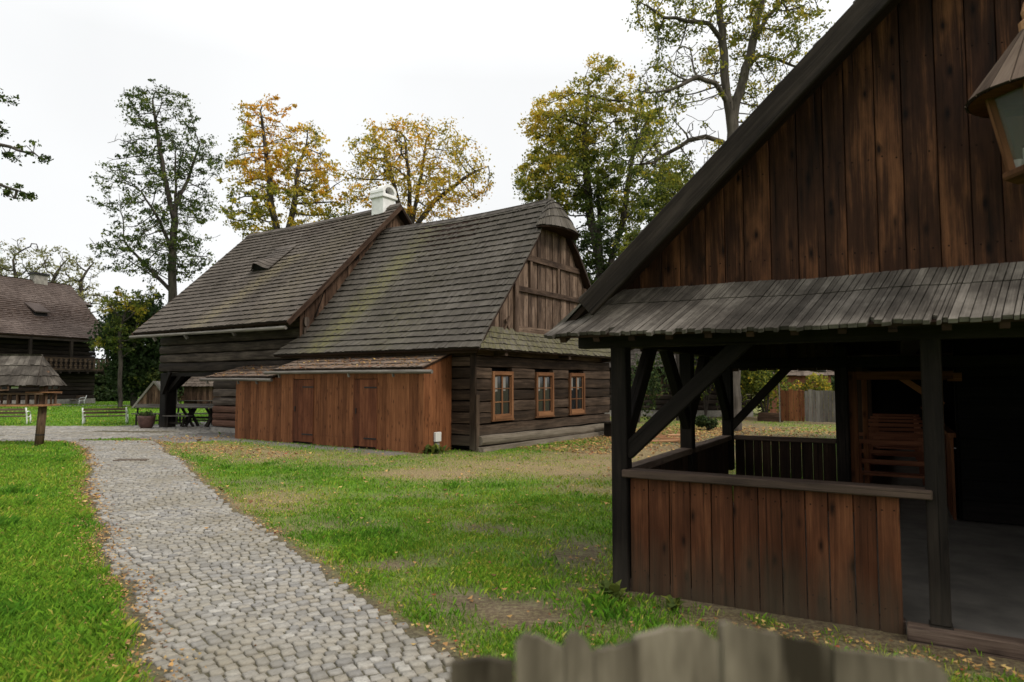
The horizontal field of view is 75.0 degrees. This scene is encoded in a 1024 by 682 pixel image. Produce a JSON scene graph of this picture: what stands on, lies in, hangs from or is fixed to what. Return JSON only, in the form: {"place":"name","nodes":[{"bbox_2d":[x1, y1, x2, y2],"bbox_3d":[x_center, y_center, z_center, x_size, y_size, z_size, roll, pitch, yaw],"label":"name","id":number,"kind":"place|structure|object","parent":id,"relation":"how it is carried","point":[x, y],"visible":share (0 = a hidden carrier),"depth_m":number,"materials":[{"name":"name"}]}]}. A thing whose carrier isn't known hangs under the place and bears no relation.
{"place":"outdoors","nodes":[
{"label":"outdoors","id":0,"kind":"place"},
{"bbox_2d":[0,426,453,681],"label":"cobblestone path","id":1,"kind":"structure","parent":0,"point":[175,521],"depth_m":5.27,"materials":[{"name":"grey stone"}]},
{"bbox_2d":[113,459,148,460],"bbox_3d":[-8.020,2.510,14.072,0.680,0.030,0.250,0,-4,-3],"label":"drain grate","id":2,"kind":"object","parent":1,"relation":"on","point":[131,460],"visible":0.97,"depth_m":14.01,"materials":[{"name":"grey metal"}]},
{"bbox_2d":[132,410,156,427],"bbox_3d":[-13.088,2.769,23.858,0.742,0.710,0.664,0,-4,0],"label":"planter tub","id":3,"kind":"object","parent":1,"relation":"on","point":[146,419],"visible":0.98,"depth_m":23.64,"materials":[{"name":"brown ceramic"}]},
{"bbox_2d":[162,415,191,426],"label":"plank bench","id":4,"kind":"object","parent":1,"relation":"on","point":[182,422],"visible":0.91,"depth_m":24.12,"materials":[{"name":"black wood"}]},
{"bbox_2d":[0,0,853,363],"label":"sky","id":5,"kind":"structure","parent":0,"point":[69,64],"materials":[{"name":"white"}]},
{"bbox_2d":[0,394,1023,681],"bbox_3d":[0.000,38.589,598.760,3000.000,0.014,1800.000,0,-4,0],"label":"ground","id":6,"kind":"structure","parent":0,"point":[500,610],"depth_m":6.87,"materials":[{"name":"green plant"}]},
{"bbox_2d":[0,240,21,276],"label":"thin tree","id":7,"kind":"object","parent":6,"relation":"on","point":[2,264],"visible":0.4,"depth_m":77.48,"materials":[{"name":"green plant"}]},
{"bbox_2d":[0,408,30,424],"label":"park bench","id":8,"kind":"object","parent":6,"relation":"on","point":[21,409],"visible":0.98,"depth_m":25.85,"materials":[{"name":"wood"}]},
{"bbox_2d":[0,88,53,201],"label":"overhanging tree","id":9,"kind":"object","parent":6,"relation":"on","point":[7,191],"visible":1,"depth_m":17.32,"materials":[{"name":"green plant"}]},
{"bbox_2d":[0,354,66,445],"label":"bird feeder","id":10,"kind":"object","parent":6,"relation":"on","point":[25,370],"visible":0.99,"depth_m":17.32,"materials":[{"name":"brown wood"}]},
{"bbox_2d":[0,238,69,284],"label":"thin tree","id":11,"kind":"object","parent":6,"relation":"on","point":[14,259],"visible":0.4,"depth_m":76.36,"materials":[{"name":"green plant"}]},
{"bbox_2d":[0,272,109,403],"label":"log farmhouse","id":12,"kind":"object","parent":6,"relation":"on","point":[41,314],"visible":0.81,"depth_m":49.48,"materials":[{"name":"wood"}]},
{"bbox_2d":[0,387,8,390],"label":"window","id":13,"kind":"structure","parent":12,"relation":"in","point":[1,388],"depth_m":45.74,"materials":[{"name":"brown glass"}]},
{"bbox_2d":[48,386,59,389],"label":"window","id":14,"kind":"structure","parent":12,"relation":"in","point":[49,387],"depth_m":48.86,"materials":[{"name":"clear glass"}]},
{"bbox_2d":[19,246,92,298],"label":"thin tree","id":15,"kind":"object","parent":6,"relation":"on","point":[55,275],"visible":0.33,"depth_m":76.43,"materials":[{"name":"green plant"}]},
{"bbox_2d":[76,395,86,403],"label":"park bench","id":16,"kind":"object","parent":6,"relation":"on","point":[82,397],"visible":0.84,"depth_m":50.08,"materials":[{"name":"white metal"}]},
{"bbox_2d":[57,255,114,312],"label":"thin tree","id":17,"kind":"object","parent":6,"relation":"on","point":[80,292],"visible":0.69,"depth_m":76.48,"materials":[{"name":"green plant"}]},
{"bbox_2d":[82,407,127,424],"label":"park bench","id":18,"kind":"object","parent":6,"relation":"on","point":[102,410],"visible":0.94,"depth_m":26.01,"materials":[{"name":"wood"}]},
{"bbox_2d":[87,356,138,400],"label":"bushy tree","id":19,"kind":"object","parent":6,"relation":"on","point":[100,394],"visible":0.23,"depth_m":58.17,"materials":[{"name":"green plant"}]},
{"bbox_2d":[87,285,162,407],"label":"tree","id":20,"kind":"object","parent":6,"relation":"on","point":[119,331],"visible":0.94,"depth_m":43.43,"materials":[{"name":"green plant"}]},
{"bbox_2d":[83,291,167,405],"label":"broad tree","id":21,"kind":"object","parent":6,"relation":"on","point":[141,371],"visible":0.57,"depth_m":44.98,"materials":[{"name":"green plant"}]},
{"bbox_2d":[131,404,159,424],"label":"plank bench","id":22,"kind":"object","parent":6,"relation":"on","point":[137,406],"visible":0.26,"depth_m":26.03,"materials":[{"name":"grey wood"}]},
{"bbox_2d":[131,381,178,407],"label":"well house","id":23,"kind":"structure","parent":6,"relation":"on","point":[150,394],"depth_m":41.85,"materials":[{"name":"brown wood"}]},
{"bbox_2d":[86,78,228,408],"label":"slim tree","id":24,"kind":"object","parent":6,"relation":"on","point":[171,244],"visible":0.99,"depth_m":42.23,"materials":[{"name":"green plant"}]},
{"bbox_2d":[149,343,186,399],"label":"bushy tree","id":25,"kind":"object","parent":6,"relation":"on","point":[181,388],"visible":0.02,"depth_m":57.05,"materials":[{"name":"green plant"}]},
{"bbox_2d":[177,400,212,403],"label":"plank bench","id":26,"kind":"object","parent":6,"relation":"on","point":[180,401],"visible":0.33,"depth_m":44.15,"materials":[{"name":"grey wood"}]},
{"bbox_2d":[176,406,216,426],"bbox_3d":[-11.502,2.826,24.773,1.703,0.771,0.786,0,-4,6],"label":"picnic table","id":27,"kind":"object","parent":6,"relation":"on","point":[193,409],"visible":0.6,"depth_m":24.71,"materials":[{"name":"brown wood"}]},
{"bbox_2d":[176,404,217,424],"bbox_3d":[-12.398,2.861,26.106,1.700,0.806,0.365,0,-4,4],"label":"plank bench","id":28,"kind":"object","parent":6,"relation":"on","point":[177,413],"visible":0.47,"depth_m":26.20,"materials":[{"name":"grey wood"}]},
{"bbox_2d":[181,376,221,405],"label":"tool shed","id":29,"kind":"structure","parent":6,"relation":"on","point":[195,388],"depth_m":44.46,"materials":[{"name":"brown wood"}]},
{"bbox_2d":[129,184,412,432],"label":"log granary","id":30,"kind":"structure","parent":6,"relation":"on","point":[258,299],"depth_m":22.75,"materials":[{"name":"wood"}]},
{"bbox_2d":[209,93,368,239],"bbox_3d":[-12.153,-4.902,36.229,7.905,17.565,5.711,-2,-4,25],"label":"orange tree","id":31,"kind":"object","parent":6,"relation":"on","point":[274,189],"visible":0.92,"depth_m":36.09,"materials":[{"name":"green plant"}]},
{"bbox_2d":[199,353,452,453],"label":"plank shed","id":32,"kind":"structure","parent":6,"relation":"on","point":[397,406],"depth_m":16.95,"materials":[{"name":"brown wood"}]},
{"bbox_2d":[292,378,313,443],"bbox_3d":[-5.613,1.868,17.932,0.860,1.740,0.050,-2,-4,34],"label":"door","id":33,"kind":"structure","parent":32,"relation":"in","point":[303,390],"depth_m":17.92,"materials":[{"name":"brown wood"}]},
{"bbox_2d":[213,354,435,375],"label":"roof leaves","id":34,"kind":"object","parent":32,"relation":"on","point":[260,366],"visible":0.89,"depth_m":17.91,"materials":[{"name":"brown plant"}]},
{"bbox_2d":[353,378,377,448],"bbox_3d":[-3.652,1.785,16.587,0.840,1.740,0.050,-2,-4,34],"label":"door","id":35,"kind":"structure","parent":32,"relation":"in","point":[364,390],"depth_m":16.57,"materials":[{"name":"brown wood"}]},
{"bbox_2d":[334,113,495,223],"bbox_3d":[-5.098,-3.862,34.058,7.712,15.217,7.263,-3,-5,41],"label":"golden tree","id":36,"kind":"object","parent":6,"relation":"on","point":[387,175],"visible":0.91,"depth_m":33.82,"materials":[{"name":"yellow plant"}]},
{"bbox_2d":[421,443,449,453],"bbox_3d":[-1.863,2.498,15.643,0.781,0.239,0.867,-1,-4,22],"label":"dock weed","id":37,"kind":"object","parent":6,"relation":"on","point":[435,448],"visible":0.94,"depth_m":15.44,"materials":[{"name":"green plant"}]},
{"bbox_2d":[273,190,610,452],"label":"log cottage","id":38,"kind":"structure","parent":6,"relation":"on","point":[488,299],"depth_m":18.48,"materials":[{"name":"brown wood"}]},
{"bbox_2d":[490,371,514,421],"bbox_3d":[-0.245,1.382,16.763,0.112,1.235,0.960,-2,-4,34],"label":"window","id":39,"kind":"structure","parent":38,"relation":"in","point":[502,402],"depth_m":16.76,"materials":[{"name":"brown wood"}]},
{"bbox_2d":[534,372,554,417],"bbox_3d":[0.893,1.484,18.418,0.112,1.235,0.980,-2,-4,34],"label":"window","id":40,"kind":"structure","parent":38,"relation":"in","point":[544,381],"depth_m":18.41,"materials":[{"name":"brown wood"}]},
{"bbox_2d":[567,373,585,414],"bbox_3d":[1.930,1.577,19.923,0.112,1.235,1.000,-2,-4,34],"label":"window","id":41,"kind":"structure","parent":38,"relation":"in","point":[576,388],"depth_m":19.91,"materials":[{"name":"brown wood"}]},
{"bbox_2d":[146,376,834,390],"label":"wood","id":42,"kind":"object","parent":6,"relation":"on","point":[832,382],"depth_m":98.95,"materials":[{"name":"brown wood"}]},
{"bbox_2d":[0,406,1023,681],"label":"fallen leaves","id":43,"kind":"object","parent":6,"relation":"on","point":[588,444],"visible":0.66,"depth_m":8.50,"materials":[{"name":"plant"}]},
{"bbox_2d":[511,52,685,284],"bbox_3d":[4.488,-5.429,33.416,9.183,18.302,6.401,0,-4,0],"label":"dense tree","id":44,"kind":"object","parent":6,"relation":"on","point":[581,155],"visible":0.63,"depth_m":32.80,"materials":[{"name":"green plant"}]},
{"bbox_2d":[581,577,628,601],"bbox_3d":[0.752,1.893,5.118,0.295,0.152,0.412,3,-4,-36],"label":"thistle weed","id":45,"kind":"object","parent":6,"relation":"on","point":[613,590],"visible":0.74,"depth_m":5.04,"materials":[{"name":"green plant"}]},
{"bbox_2d":[602,421,610,435],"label":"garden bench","id":46,"kind":"object","parent":6,"relation":"on","point":[607,428],"visible":0.24,"depth_m":20.29,"materials":[{"name":"brown wood"}]},
{"bbox_2d":[631,353,669,422],"bbox_3d":[5.384,1.847,27.190,2.046,3.072,2.237,1,-4,-18],"label":"climbing shrub","id":47,"kind":"object","parent":6,"relation":"on","point":[654,377],"visible":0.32,"depth_m":27.34,"materials":[{"name":"green plant"}]},
{"bbox_2d":[607,153,700,420],"bbox_3d":[7.016,-2.474,29.155,5.792,11.844,4.497,0,-4,0],"label":"young maple","id":48,"kind":"object","parent":6,"relation":"on","point":[659,192],"visible":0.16,"depth_m":28.91,"materials":[{"name":"green plant"}]},
{"bbox_2d":[651,439,679,441],"bbox_3d":[4.150,2.722,18.217,1.100,0.050,0.140,0,-4,-8],"label":"loose board","id":49,"kind":"object","parent":6,"relation":"on","point":[676,440],"visible":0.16,"depth_m":18.16,"materials":[{"name":"brown wood"}]},
{"bbox_2d":[660,437,679,439],"bbox_3d":[4.550,2.694,18.419,0.900,0.050,0.140,-1,-4,12],"label":"loose board","id":50,"kind":"object","parent":49,"relation":"on","point":[668,438],"visible":0.58,"depth_m":18.40,"materials":[{"name":"brown wood"}]},
{"bbox_2d":[662,595,685,610],"bbox_3d":[1.158,1.897,4.837,0.160,0.110,0.271,-2,-4,32],"label":"thistle weed","id":51,"kind":"object","parent":6,"relation":"on","point":[672,603],"visible":0.92,"depth_m":4.84,"materials":[{"name":"green plant"}]},
{"bbox_2d":[600,349,752,416],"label":"log house","id":52,"kind":"structure","parent":6,"relation":"on","point":[664,399],"depth_m":32.01,"materials":[{"name":"wood"}]},
{"bbox_2d":[645,378,661,395],"bbox_3d":[6.818,2.212,32.127,0.810,0.880,0.120,0,-4,3],"label":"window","id":53,"kind":"structure","parent":52,"relation":"in","point":[661,378],"depth_m":32.10,"materials":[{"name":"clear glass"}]},
{"bbox_2d":[450,619,948,681],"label":"picket fence","id":54,"kind":"object","parent":6,"relation":"on","point":[733,652],"visible":1,"depth_m":0.84,"materials":[{"name":"grey wood"}]},
{"bbox_2d":[694,357,717,416],"bbox_3d":[9.116,1.627,31.217,3.039,4.022,2.319,-2,-4,32],"label":"hanging shrub","id":55,"kind":"object","parent":6,"relation":"on","point":[705,401],"visible":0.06,"depth_m":30.98,"materials":[{"name":"green plant"}]},
{"bbox_2d":[695,415,718,429],"bbox_3d":[6.641,2.817,22.860,0.820,0.622,0.726,0,-4,0],"label":"shrub","id":56,"kind":"object","parent":6,"relation":"on","point":[701,421],"visible":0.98,"depth_m":22.69,"materials":[{"name":"green plant"}]},
{"bbox_2d":[617,0,834,431],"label":"forked tree","id":57,"kind":"object","parent":6,"relation":"on","point":[731,103],"visible":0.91,"depth_m":23.19,"materials":[{"name":"green plant"}]},
{"bbox_2d":[740,368,794,420],"bbox_3d":[11.156,1.808,29.451,2.258,3.438,3.190,0,-4,0],"label":"leafy shrub","id":58,"kind":"object","parent":6,"relation":"on","point":[753,383],"visible":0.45,"depth_m":29.31,"materials":[{"name":"green plant"}]},
{"bbox_2d":[757,412,780,421],"bbox_3d":[10.852,3.208,28.123,0.900,0.360,0.350,-3,-4,38],"label":"timber stack","id":59,"kind":"object","parent":6,"relation":"on","point":[769,417],"visible":0.86,"depth_m":27.97,"materials":[{"name":"brown wood"}]},
{"bbox_2d":[778,383,780,422],"bbox_3d":[10.939,2.535,27.296,0.046,1.600,0.046,-1,-4,22],"label":"thin pole","id":60,"kind":"object","parent":6,"relation":"on","point":[779,401],"visible":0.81,"depth_m":27.28,"materials":[{"name":"silver metal"}]},
{"bbox_2d":[544,0,1023,660],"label":"timber pavilion","id":61,"kind":"structure","parent":6,"relation":"on","point":[846,204],"depth_m":4.81,"materials":[{"name":"wood"}]},
{"bbox_2d":[859,432,923,466],"bbox_3d":[5.373,1.716,9.320,0.900,0.866,0.346,-2,-4,29],"label":"slatted bench","id":62,"kind":"object","parent":61,"relation":"on","point":[896,435],"visible":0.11,"depth_m":9.21,"materials":[{"name":"brown wood"}]},
{"bbox_2d":[859,439,924,482],"bbox_3d":[4.699,1.648,8.210,0.900,0.866,0.346,-2,-4,30],"label":"slatted bench","id":63,"kind":"object","parent":61,"relation":"on","point":[898,462],"visible":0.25,"depth_m":8.14,"materials":[{"name":"brown wood"}]},
{"bbox_2d":[868,423,922,473],"bbox_3d":[6.657,1.855,11.576,0.900,0.866,0.346,-2,-4,30],"label":"slatted bench","id":64,"kind":"object","parent":61,"relation":"on","point":[898,438],"visible":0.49,"depth_m":11.46,"materials":[{"name":"brown wood"}]},
{"bbox_2d":[868,419,922,464],"bbox_3d":[7.309,1.925,12.699,0.900,0.866,0.346,-2,-4,30],"label":"slatted bench","id":65,"kind":"object","parent":61,"relation":"on","point":[889,420],"visible":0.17,"depth_m":12.61,"materials":[{"name":"brown wood"}]},
{"bbox_2d":[870,416,920,459],"bbox_3d":[7.952,1.994,13.827,0.900,0.866,0.346,-2,-4,29],"label":"slatted bench","id":66,"kind":"object","parent":61,"relation":"on","point":[890,417],"visible":0.3,"depth_m":13.74,"materials":[{"name":"brown wood"}]},
{"bbox_2d":[873,413,918,449],"bbox_3d":[8.608,2.063,14.947,0.900,0.866,0.346,-2,-4,30],"label":"slatted bench","id":67,"kind":"object","parent":61,"relation":"on","point":[913,415],"visible":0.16,"depth_m":14.86,"materials":[{"name":"brown wood"}]},
{"bbox_2d":[868,427,924,485],"bbox_3d":[6.019,1.786,10.446,0.900,0.866,0.346,-2,-4,30],"label":"slatted bench","id":68,"kind":"object","parent":61,"relation":"on","point":[893,429],"visible":0.58,"depth_m":10.35,"materials":[{"name":"brown wood"}]},
{"bbox_2d":[964,3,1023,183],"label":"wall lantern","id":69,"kind":"object","parent":61,"relation":"hanging from","point":[997,97],"depth_m":3.86,"materials":[{"name":"brown wood"}]},
{"bbox_2d":[766,370,833,416],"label":"brick outbuilding","id":70,"kind":"structure","parent":6,"relation":"on","point":[794,375],"depth_m":32.02,"materials":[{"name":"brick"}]},
{"bbox_2d":[780,389,835,422],"bbox_3d":[12.230,2.641,27.016,2.614,1.354,0.150,-3,-4,38],"label":"plank fence","id":71,"kind":"object","parent":6,"relation":"on","point":[793,408],"visible":0.8,"depth_m":27.13,"materials":[{"name":"grey wood"}]},
{"bbox_2d":[789,372,832,408],"bbox_3d":[13.806,2.486,30.226,2.352,2.185,2.377,0,-4,0],"label":"leafy shrub","id":72,"kind":"object","parent":6,"relation":"on","point":[821,385],"visible":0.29,"depth_m":30.17,"materials":[{"name":"yellow plant"}]}
]}

